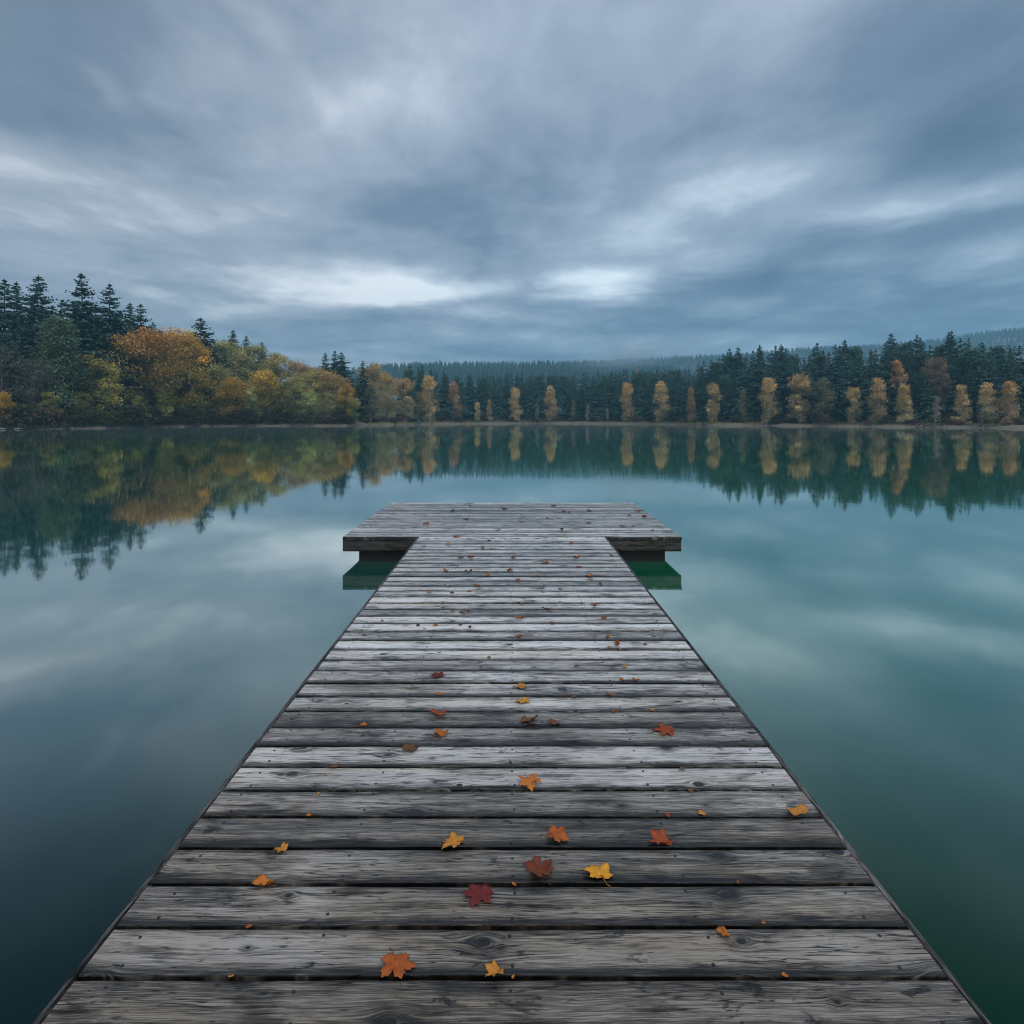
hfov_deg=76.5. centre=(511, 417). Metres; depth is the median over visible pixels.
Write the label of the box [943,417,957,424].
shore shrub
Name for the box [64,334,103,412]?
spruce tree
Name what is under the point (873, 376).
conifer tree
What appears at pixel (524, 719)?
fallen leaf
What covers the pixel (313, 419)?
shore shrub
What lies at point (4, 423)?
shore shrub
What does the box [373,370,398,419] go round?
maple tree
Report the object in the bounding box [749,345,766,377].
conifer tree
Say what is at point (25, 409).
shore shrub
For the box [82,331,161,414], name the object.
spruce tree
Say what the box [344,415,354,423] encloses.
shore shrub
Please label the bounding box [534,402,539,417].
birch tree
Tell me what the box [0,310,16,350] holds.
spruce tree
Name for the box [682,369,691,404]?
conifer tree
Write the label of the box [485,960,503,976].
maple leaf
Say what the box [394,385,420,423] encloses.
conifer tree
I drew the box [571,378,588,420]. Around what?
conifer tree
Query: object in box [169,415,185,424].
shore shrub
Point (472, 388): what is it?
conifer tree
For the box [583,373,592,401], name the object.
conifer tree
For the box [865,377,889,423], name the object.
birch tree
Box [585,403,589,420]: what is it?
bare tree
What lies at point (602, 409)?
conifer tree
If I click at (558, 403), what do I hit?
conifer tree
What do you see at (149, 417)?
shore shrub
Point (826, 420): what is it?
shore shrub
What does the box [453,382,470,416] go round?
conifer tree
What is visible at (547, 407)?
conifer tree
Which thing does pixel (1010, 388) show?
birch tree
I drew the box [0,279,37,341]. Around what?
spruce tree
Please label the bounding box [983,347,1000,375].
conifer tree
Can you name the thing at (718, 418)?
shore shrub
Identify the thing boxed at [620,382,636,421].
birch tree
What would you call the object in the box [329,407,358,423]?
shore shrub
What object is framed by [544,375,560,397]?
conifer tree
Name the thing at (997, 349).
conifer tree
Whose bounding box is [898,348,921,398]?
conifer tree
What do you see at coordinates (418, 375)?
conifer tree
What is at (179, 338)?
maple tree
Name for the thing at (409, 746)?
maple leaf
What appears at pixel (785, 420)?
shore shrub
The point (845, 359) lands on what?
conifer tree
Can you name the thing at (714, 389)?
birch tree
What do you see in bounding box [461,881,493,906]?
maple leaf
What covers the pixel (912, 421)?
shore shrub
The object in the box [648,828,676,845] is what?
maple leaf
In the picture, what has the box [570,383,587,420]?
conifer tree
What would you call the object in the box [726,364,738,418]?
conifer tree
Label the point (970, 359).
conifer tree
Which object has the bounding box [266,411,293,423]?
shore shrub
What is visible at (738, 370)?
conifer tree
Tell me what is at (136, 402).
maple tree
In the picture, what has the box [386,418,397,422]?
shore shrub
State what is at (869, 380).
conifer tree
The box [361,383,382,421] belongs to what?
birch tree
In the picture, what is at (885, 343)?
conifer tree
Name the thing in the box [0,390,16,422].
maple tree
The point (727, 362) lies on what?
conifer tree
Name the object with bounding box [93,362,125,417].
birch tree
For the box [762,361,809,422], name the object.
conifer tree
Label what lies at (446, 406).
conifer tree
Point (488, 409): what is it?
birch tree
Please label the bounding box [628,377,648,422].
conifer tree
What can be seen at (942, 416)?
shore shrub
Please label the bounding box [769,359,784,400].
conifer tree
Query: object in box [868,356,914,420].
conifer tree
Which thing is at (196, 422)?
shore shrub
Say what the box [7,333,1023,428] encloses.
terrain
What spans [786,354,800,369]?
conifer tree
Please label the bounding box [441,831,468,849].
maple leaf
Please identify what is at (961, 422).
shore shrub
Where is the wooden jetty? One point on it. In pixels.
(365, 871)
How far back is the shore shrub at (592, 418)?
192.36 m
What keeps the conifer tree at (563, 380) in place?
on the terrain at (357, 423)
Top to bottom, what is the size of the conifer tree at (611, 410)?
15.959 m
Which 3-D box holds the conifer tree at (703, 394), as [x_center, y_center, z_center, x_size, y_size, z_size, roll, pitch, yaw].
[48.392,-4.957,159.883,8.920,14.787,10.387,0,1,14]
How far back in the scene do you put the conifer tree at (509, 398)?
201.01 m
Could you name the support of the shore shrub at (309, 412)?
on the terrain at (357, 423)
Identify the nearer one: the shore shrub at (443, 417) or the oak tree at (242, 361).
the oak tree at (242, 361)
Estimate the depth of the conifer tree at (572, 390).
206.87 m
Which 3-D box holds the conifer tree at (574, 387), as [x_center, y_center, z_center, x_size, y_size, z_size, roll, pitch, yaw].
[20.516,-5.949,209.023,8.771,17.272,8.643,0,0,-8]
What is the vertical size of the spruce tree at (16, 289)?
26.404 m
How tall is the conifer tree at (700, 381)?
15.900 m
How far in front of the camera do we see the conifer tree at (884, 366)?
131.54 m
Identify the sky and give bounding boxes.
[0,0,1023,384]
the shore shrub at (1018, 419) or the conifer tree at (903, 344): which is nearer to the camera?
the shore shrub at (1018, 419)
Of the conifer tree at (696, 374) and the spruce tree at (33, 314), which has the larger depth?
the conifer tree at (696, 374)
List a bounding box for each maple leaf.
[274,841,287,852]
[380,947,416,978]
[402,743,418,751]
[429,708,446,718]
[432,672,444,677]
[434,728,448,739]
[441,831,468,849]
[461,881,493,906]
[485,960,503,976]
[515,683,525,688]
[515,697,529,703]
[518,773,541,790]
[524,855,553,884]
[540,825,569,841]
[581,863,612,886]
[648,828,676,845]
[652,722,681,735]
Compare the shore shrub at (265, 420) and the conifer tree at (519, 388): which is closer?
the shore shrub at (265, 420)
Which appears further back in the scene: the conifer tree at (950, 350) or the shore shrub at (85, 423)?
the conifer tree at (950, 350)
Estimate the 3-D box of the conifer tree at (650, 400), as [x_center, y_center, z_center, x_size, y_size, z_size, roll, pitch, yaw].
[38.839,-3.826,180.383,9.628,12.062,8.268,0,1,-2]
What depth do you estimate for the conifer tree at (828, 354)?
144.18 m
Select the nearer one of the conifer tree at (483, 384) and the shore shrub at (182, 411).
the shore shrub at (182, 411)
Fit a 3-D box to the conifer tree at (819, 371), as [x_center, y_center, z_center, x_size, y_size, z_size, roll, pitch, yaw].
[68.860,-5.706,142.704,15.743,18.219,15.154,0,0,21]
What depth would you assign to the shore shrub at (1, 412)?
93.55 m
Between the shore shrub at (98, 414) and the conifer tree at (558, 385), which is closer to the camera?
the shore shrub at (98, 414)
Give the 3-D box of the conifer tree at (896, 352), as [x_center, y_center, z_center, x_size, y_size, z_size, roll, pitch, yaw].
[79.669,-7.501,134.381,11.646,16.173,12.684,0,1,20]
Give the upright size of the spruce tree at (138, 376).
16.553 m
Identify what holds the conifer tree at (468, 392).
on the terrain at (357, 423)
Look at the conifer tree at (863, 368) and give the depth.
139.90 m
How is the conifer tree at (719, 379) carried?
on the terrain at (357, 423)
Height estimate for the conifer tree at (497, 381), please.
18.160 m
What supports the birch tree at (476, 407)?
on the terrain at (357, 423)
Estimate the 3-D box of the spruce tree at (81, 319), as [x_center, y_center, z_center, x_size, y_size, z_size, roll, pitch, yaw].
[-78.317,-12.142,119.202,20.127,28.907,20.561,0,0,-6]
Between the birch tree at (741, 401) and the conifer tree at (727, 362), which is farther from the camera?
the conifer tree at (727, 362)
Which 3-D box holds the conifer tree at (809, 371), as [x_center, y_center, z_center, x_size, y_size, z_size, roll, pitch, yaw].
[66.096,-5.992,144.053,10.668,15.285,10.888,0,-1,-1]
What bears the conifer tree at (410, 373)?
on the terrain at (357, 423)
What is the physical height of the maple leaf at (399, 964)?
0.013 m
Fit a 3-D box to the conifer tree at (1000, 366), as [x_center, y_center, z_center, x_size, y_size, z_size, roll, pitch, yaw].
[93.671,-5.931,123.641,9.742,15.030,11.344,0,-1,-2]
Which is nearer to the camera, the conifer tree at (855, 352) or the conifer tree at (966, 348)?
the conifer tree at (966, 348)
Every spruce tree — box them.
[0,274,76,402]
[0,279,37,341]
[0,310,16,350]
[0,330,42,413]
[2,281,26,328]
[8,318,74,405]
[28,323,76,412]
[49,307,60,316]
[54,273,133,411]
[54,300,71,330]
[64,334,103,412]
[78,283,174,409]
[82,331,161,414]
[92,304,105,331]
[118,303,150,405]
[121,338,160,413]
[122,303,177,414]
[148,322,171,373]
[160,317,255,417]
[186,348,226,417]
[204,352,238,406]
[220,331,247,395]
[241,336,251,349]
[256,342,269,396]
[316,353,331,397]
[319,352,378,419]
[327,351,339,372]
[351,361,381,421]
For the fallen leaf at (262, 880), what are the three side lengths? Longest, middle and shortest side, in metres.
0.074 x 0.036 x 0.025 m
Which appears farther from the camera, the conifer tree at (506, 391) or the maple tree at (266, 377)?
the conifer tree at (506, 391)
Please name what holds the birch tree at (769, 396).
on the terrain at (357, 423)
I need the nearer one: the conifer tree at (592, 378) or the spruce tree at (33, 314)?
the spruce tree at (33, 314)
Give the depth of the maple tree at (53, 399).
98.37 m
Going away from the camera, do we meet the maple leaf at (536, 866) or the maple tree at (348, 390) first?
the maple leaf at (536, 866)
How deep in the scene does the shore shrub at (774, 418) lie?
137.06 m
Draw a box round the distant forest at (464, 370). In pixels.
[278,359,704,386]
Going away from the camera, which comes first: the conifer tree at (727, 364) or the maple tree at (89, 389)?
the maple tree at (89, 389)
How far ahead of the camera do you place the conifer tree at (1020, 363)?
122.77 m
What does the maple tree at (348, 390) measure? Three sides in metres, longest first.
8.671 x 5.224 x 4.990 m
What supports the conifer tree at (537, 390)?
on the terrain at (357, 423)
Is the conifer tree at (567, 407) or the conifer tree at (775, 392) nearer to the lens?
the conifer tree at (775, 392)
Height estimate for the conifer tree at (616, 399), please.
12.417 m
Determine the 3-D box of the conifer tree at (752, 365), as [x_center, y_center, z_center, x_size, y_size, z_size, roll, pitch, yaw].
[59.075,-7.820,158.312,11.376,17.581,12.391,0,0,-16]
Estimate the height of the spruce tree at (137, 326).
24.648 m
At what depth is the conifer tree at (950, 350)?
125.34 m
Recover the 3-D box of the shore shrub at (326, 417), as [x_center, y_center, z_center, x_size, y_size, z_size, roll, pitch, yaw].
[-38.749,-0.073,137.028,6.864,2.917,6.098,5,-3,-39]
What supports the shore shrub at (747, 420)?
on the terrain at (357, 423)
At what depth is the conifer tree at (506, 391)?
202.75 m
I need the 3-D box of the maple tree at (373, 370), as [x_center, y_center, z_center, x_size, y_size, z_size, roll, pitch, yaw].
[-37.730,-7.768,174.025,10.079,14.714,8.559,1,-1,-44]
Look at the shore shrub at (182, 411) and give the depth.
124.71 m
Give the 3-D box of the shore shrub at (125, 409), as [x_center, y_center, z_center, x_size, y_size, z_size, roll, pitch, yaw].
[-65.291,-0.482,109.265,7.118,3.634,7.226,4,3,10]
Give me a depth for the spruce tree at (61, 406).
107.45 m
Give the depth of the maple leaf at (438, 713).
2.95 m
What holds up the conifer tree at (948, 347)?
on the terrain at (357, 423)
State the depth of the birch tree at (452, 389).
180.07 m
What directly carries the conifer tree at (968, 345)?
on the terrain at (357, 423)
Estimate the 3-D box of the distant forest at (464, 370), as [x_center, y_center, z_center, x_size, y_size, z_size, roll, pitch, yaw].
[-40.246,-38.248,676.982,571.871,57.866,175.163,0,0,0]
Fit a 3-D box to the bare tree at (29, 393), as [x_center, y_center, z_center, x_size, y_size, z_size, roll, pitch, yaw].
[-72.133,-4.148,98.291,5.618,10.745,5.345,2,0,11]
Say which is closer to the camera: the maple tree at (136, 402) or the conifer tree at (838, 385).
the maple tree at (136, 402)
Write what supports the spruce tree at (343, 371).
on the terrain at (357, 423)
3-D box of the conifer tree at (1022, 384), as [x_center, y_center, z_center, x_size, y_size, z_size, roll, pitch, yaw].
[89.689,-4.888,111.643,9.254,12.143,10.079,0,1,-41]
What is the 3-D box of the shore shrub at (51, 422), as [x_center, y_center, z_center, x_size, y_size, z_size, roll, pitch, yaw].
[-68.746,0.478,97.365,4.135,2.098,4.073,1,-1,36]
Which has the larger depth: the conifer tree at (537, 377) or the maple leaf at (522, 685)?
the conifer tree at (537, 377)
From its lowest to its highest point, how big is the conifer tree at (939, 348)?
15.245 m
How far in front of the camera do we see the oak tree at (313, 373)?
147.26 m
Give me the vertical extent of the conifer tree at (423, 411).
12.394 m
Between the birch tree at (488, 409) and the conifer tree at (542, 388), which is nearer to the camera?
the birch tree at (488, 409)
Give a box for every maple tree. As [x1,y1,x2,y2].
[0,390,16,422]
[36,391,66,414]
[59,352,117,411]
[72,393,96,417]
[91,327,191,403]
[130,396,148,412]
[138,327,209,413]
[151,337,220,412]
[207,376,251,417]
[247,368,289,414]
[279,374,316,418]
[312,369,352,413]
[333,384,358,417]
[353,362,385,413]
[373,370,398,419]
[888,359,908,412]
[920,356,952,404]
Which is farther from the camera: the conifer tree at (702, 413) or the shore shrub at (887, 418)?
the conifer tree at (702, 413)
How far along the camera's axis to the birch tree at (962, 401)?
113.55 m
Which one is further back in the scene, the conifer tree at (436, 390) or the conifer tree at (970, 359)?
the conifer tree at (436, 390)
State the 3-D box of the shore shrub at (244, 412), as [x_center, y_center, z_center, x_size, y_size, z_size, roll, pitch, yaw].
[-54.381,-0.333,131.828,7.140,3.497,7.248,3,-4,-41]
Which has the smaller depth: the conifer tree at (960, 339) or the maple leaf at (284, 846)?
the maple leaf at (284, 846)
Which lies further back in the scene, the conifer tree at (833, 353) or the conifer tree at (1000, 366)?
the conifer tree at (833, 353)
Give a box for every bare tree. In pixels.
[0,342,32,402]
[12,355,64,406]
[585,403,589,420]
[929,397,942,421]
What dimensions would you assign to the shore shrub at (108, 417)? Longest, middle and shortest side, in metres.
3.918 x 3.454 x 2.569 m
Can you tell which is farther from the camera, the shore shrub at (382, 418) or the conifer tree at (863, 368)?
the shore shrub at (382, 418)
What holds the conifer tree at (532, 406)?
on the terrain at (357, 423)
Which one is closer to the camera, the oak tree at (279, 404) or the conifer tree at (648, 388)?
the oak tree at (279, 404)
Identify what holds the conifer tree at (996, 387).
on the terrain at (357, 423)
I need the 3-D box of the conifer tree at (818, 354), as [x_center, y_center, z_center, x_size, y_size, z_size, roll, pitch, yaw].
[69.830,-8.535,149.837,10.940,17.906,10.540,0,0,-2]
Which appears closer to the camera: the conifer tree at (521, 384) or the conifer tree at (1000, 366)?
the conifer tree at (1000, 366)
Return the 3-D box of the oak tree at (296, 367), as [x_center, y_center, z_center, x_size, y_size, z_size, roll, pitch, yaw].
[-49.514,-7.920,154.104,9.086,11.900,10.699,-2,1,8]
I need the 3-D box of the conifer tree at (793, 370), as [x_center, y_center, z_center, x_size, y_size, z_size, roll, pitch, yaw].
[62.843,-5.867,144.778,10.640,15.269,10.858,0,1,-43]
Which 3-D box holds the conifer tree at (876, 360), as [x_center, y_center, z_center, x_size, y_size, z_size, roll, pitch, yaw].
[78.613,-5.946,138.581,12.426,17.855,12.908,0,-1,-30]
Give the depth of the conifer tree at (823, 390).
131.56 m
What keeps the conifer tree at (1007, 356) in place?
on the terrain at (357, 423)
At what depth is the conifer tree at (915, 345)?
135.69 m
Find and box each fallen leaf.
[252,874,275,885]
[521,714,538,722]
[548,718,559,723]
[716,926,730,937]
[785,804,807,815]
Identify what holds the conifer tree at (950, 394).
on the terrain at (357, 423)
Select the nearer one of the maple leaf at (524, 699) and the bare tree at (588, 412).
the maple leaf at (524, 699)
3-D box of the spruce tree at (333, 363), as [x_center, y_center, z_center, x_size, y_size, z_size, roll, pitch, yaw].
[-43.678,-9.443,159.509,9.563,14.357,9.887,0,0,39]
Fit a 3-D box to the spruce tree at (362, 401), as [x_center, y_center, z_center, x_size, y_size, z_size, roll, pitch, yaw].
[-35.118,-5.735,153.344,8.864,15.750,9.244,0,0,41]
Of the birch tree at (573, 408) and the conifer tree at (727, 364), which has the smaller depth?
the conifer tree at (727, 364)
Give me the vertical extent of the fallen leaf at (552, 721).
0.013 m
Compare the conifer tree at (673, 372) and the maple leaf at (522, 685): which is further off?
the conifer tree at (673, 372)
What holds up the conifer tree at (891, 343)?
on the terrain at (357, 423)
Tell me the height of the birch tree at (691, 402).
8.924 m
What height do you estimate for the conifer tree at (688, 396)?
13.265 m
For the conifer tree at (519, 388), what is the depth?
211.88 m
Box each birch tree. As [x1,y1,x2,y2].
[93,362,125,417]
[154,370,176,416]
[187,383,206,417]
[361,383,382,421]
[391,377,417,421]
[415,392,423,419]
[420,375,439,421]
[446,381,465,419]
[474,402,480,419]
[485,399,492,420]
[508,387,521,420]
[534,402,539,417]
[543,385,561,420]
[569,400,576,419]
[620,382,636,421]
[651,381,672,421]
[686,387,697,421]
[705,382,722,421]
[735,389,749,420]
[757,377,780,423]
[785,373,814,422]
[845,386,863,422]
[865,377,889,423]
[893,383,917,422]
[950,384,972,424]
[976,382,1000,422]
[996,381,1019,424]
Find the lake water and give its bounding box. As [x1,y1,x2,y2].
[0,423,1023,1023]
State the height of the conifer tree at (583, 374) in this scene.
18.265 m
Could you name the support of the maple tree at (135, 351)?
on the terrain at (357, 423)
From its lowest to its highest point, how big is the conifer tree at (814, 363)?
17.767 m
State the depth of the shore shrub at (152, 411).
114.75 m
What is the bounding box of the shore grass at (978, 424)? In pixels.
[3,420,1015,427]
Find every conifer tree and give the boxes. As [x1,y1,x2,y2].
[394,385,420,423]
[395,369,416,409]
[396,375,422,416]
[412,369,438,420]
[414,379,436,421]
[415,367,421,389]
[417,364,426,388]
[430,372,445,415]
[430,382,445,419]
[438,378,460,421]
[439,374,463,419]
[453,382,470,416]
[463,385,485,420]
[464,374,485,418]
[465,379,485,416]
[475,376,495,410]
[479,388,499,420]
[487,379,502,416]
[489,376,498,395]
[492,384,509,420]
[495,374,502,397]
[496,374,510,400]
[501,379,514,414]
[504,386,521,419]
[511,373,524,393]
[511,378,520,409]
[515,384,531,420]
[517,371,525,389]
[517,378,532,407]
[525,383,546,420]
[531,376,543,395]
[532,373,545,405]
[532,379,542,400]
[540,376,559,418]
[541,390,551,417]
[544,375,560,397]
[549,386,565,420]
[553,376,564,409]
[558,375,570,398]
[560,387,576,420]
[561,376,578,420]
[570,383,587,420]
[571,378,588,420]
[572,375,577,407]
[579,373,585,391]
[581,382,600,420]
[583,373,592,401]
[584,376,599,420]
[593,377,612,412]
[594,372,602,405]
[596,383,610,418]
[597,372,622,420]
[608,384,620,418]
[610,377,634,418]
[610,393,633,421]
[611,372,623,393]
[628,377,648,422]
[629,372,646,399]
[638,370,649,384]
[639,383,657,420]
[644,375,654,415]
[646,372,659,393]
[649,372,673,414]
[649,381,672,419]
[659,373,686,421]
[664,370,682,386]
[666,380,687,420]
[668,369,687,392]
[669,371,685,398]
[680,377,699,419]
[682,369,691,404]
[683,376,701,414]
[684,361,709,402]
[690,369,714,420]
[692,365,700,382]
[693,379,723,420]
[696,367,704,401]
[698,362,724,401]
[701,365,730,420]
[710,375,734,420]
[718,356,737,369]
[721,348,735,379]
[721,367,756,420]
[722,353,733,387]
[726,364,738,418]
[727,348,747,380]
[729,360,752,420]
[731,353,744,385]
[736,358,766,420]
[745,351,758,390]
[747,350,770,420]
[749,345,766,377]
[752,368,783,421]
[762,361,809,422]
[763,353,772,376]
[766,345,782,374]
[767,348,797,394]
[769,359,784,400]
[773,345,788,369]
[780,358,799,420]
[781,360,825,421]
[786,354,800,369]
[791,355,801,372]
[801,348,819,379]
[803,343,832,376]
[805,358,816,398]
[806,350,855,420]
[806,368,837,422]
[808,377,837,421]
[809,351,833,401]
[824,352,834,383]
[826,345,838,373]
[829,341,859,389]
[829,359,883,421]
[831,369,847,421]
[833,340,852,378]
[846,345,867,367]
[847,351,870,382]
[848,356,863,420]
[858,355,880,391]
[860,368,880,421]
[866,348,882,377]
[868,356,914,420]
[869,334,905,376]
[873,345,902,400]
[877,342,887,369]
[877,344,904,381]
[883,342,916,363]
[892,367,922,420]
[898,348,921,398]
[901,341,916,389]
[903,351,934,407]
[907,335,924,369]
[910,364,954,422]
[918,356,968,420]
[921,349,941,405]
[926,346,938,382]
[932,344,945,365]
[938,332,957,370]
[939,331,962,370]
[939,349,966,396]
[942,341,963,378]
[951,366,981,422]
[954,343,970,385]
[954,347,987,408]
[955,338,965,360]
[962,338,974,364]
[967,354,1006,422]
[968,342,994,394]
[975,354,1002,401]
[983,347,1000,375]
[985,345,1008,371]
[992,348,1018,394]
[996,349,1023,401]
[996,359,1023,418]
[997,345,1020,373]
[1004,374,1023,419]
[1011,345,1023,383]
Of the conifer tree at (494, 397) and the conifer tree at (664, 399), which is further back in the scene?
the conifer tree at (494, 397)
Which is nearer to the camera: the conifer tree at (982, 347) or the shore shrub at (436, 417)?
the conifer tree at (982, 347)
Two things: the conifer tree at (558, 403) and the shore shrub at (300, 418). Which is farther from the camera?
the conifer tree at (558, 403)
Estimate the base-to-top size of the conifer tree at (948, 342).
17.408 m
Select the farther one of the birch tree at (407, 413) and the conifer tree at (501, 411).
the conifer tree at (501, 411)
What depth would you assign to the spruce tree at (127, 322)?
131.67 m
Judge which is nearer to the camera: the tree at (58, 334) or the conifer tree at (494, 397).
the tree at (58, 334)
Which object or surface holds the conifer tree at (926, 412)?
on the terrain at (357, 423)
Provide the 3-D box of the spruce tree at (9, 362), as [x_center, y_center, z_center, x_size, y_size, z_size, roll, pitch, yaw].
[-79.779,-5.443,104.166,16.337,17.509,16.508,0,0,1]
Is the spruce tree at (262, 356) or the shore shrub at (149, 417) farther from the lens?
the spruce tree at (262, 356)
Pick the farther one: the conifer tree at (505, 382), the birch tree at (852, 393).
the conifer tree at (505, 382)
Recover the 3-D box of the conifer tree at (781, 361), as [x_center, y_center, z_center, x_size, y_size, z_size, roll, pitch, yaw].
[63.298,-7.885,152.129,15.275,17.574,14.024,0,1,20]
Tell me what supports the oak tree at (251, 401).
on the terrain at (357, 423)
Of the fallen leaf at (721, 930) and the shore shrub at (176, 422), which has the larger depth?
the shore shrub at (176, 422)
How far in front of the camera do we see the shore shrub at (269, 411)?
133.60 m
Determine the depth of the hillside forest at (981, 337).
1110.21 m
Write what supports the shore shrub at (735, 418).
on the terrain at (357, 423)
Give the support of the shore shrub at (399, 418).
on the terrain at (357, 423)
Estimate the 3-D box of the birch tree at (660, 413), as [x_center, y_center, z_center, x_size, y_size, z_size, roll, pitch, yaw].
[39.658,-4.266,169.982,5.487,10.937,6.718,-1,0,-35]
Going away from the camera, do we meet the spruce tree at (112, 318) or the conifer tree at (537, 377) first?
the spruce tree at (112, 318)
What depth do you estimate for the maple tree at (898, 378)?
125.06 m
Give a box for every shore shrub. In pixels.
[0,403,54,427]
[0,406,18,427]
[0,414,17,427]
[17,405,70,427]
[39,414,68,427]
[56,407,86,425]
[56,414,73,426]
[73,413,98,426]
[89,411,111,425]
[95,411,118,425]
[100,411,123,425]
[110,405,149,425]
[139,406,163,424]
[142,411,159,425]
[143,405,173,424]
[163,415,174,424]
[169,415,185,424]
[175,407,197,424]
[179,412,202,424]
[204,408,231,425]
[220,412,241,424]
[220,415,232,424]
[225,407,261,424]
[247,415,260,423]
[257,416,269,423]
[261,408,282,423]
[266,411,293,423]
[292,416,304,423]
[298,410,320,423]
[306,413,321,423]
[315,412,336,423]
[318,412,342,423]
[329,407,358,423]
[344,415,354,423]
[378,414,390,421]
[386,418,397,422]
[396,416,403,422]
[432,415,440,421]
[439,415,448,420]
[455,417,464,421]
[589,416,596,421]
[631,415,644,421]
[668,417,677,421]
[715,416,724,422]
[731,415,740,422]
[739,417,754,422]
[767,416,783,424]
[779,415,793,422]
[819,417,831,423]
[874,414,894,424]
[905,418,920,424]
[932,414,949,423]
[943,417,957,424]
[952,420,967,425]
[1007,415,1023,424]
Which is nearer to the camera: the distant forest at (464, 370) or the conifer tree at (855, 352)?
the conifer tree at (855, 352)
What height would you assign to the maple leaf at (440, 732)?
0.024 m
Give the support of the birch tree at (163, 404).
on the terrain at (357, 423)
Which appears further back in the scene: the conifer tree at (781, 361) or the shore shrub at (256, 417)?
the conifer tree at (781, 361)
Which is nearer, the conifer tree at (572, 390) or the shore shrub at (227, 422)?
the shore shrub at (227, 422)
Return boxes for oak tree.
[191,362,235,416]
[209,339,253,381]
[219,353,264,415]
[226,342,288,406]
[241,386,265,423]
[254,352,298,399]
[268,383,292,416]
[280,360,320,408]
[297,367,337,411]
[300,391,323,421]
[316,393,336,414]
[346,396,360,421]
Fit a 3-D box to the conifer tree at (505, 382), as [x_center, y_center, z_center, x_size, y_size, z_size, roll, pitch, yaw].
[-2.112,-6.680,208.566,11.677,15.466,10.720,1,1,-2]
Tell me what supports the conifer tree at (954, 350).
on the terrain at (357, 423)
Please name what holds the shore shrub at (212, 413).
on the terrain at (357, 423)
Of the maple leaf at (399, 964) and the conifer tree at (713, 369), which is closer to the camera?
the maple leaf at (399, 964)
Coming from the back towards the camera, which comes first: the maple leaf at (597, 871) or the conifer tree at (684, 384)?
the conifer tree at (684, 384)
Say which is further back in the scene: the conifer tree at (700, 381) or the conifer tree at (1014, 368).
the conifer tree at (700, 381)
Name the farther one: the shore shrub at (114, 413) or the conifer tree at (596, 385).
the conifer tree at (596, 385)
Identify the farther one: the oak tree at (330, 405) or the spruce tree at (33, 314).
the oak tree at (330, 405)
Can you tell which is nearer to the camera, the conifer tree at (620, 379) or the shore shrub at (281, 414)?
the shore shrub at (281, 414)
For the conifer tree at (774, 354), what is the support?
on the terrain at (357, 423)
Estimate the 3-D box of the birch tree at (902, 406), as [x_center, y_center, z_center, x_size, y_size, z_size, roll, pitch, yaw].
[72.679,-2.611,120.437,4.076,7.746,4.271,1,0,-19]
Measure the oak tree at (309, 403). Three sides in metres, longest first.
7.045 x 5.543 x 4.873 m
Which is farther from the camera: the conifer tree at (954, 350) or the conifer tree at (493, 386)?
the conifer tree at (493, 386)
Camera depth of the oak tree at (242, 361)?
142.08 m
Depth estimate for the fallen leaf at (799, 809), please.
2.22 m
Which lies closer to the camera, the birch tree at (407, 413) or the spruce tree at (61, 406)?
the spruce tree at (61, 406)
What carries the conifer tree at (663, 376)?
on the terrain at (357, 423)
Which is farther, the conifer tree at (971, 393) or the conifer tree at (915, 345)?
the conifer tree at (915, 345)
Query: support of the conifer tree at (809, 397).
on the terrain at (357, 423)
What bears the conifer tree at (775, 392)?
on the terrain at (357, 423)
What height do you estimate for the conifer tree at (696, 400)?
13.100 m
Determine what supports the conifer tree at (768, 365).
on the terrain at (357, 423)
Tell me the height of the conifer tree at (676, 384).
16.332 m
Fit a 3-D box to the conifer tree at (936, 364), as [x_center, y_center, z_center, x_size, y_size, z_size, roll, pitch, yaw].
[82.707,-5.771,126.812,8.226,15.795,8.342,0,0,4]
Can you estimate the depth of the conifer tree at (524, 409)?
200.83 m
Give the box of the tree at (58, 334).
[10,314,98,410]
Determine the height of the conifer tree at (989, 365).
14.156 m
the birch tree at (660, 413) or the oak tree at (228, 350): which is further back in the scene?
the birch tree at (660, 413)
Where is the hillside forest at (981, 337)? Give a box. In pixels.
[598,327,1023,373]
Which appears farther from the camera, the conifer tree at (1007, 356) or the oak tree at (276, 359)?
the oak tree at (276, 359)
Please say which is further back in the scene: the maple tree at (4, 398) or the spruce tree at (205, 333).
the spruce tree at (205, 333)
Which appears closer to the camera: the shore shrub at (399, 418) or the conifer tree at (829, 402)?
the conifer tree at (829, 402)
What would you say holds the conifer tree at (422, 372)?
on the terrain at (357, 423)
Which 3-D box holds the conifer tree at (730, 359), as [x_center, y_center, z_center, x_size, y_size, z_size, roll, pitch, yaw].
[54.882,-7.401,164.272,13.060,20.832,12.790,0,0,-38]
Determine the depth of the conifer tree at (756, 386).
146.78 m
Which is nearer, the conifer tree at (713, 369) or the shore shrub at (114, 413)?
the shore shrub at (114, 413)
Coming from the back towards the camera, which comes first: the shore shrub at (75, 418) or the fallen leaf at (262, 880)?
the shore shrub at (75, 418)
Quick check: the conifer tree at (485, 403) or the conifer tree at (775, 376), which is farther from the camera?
the conifer tree at (485, 403)
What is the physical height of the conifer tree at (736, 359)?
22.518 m
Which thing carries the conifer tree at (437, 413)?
on the terrain at (357, 423)
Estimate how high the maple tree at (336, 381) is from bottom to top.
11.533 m
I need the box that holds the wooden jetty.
[33,503,991,1023]
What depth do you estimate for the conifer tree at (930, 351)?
131.56 m
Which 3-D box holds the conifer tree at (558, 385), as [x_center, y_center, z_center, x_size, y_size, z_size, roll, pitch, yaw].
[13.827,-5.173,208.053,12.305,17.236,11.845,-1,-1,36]
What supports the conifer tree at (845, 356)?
on the terrain at (357, 423)

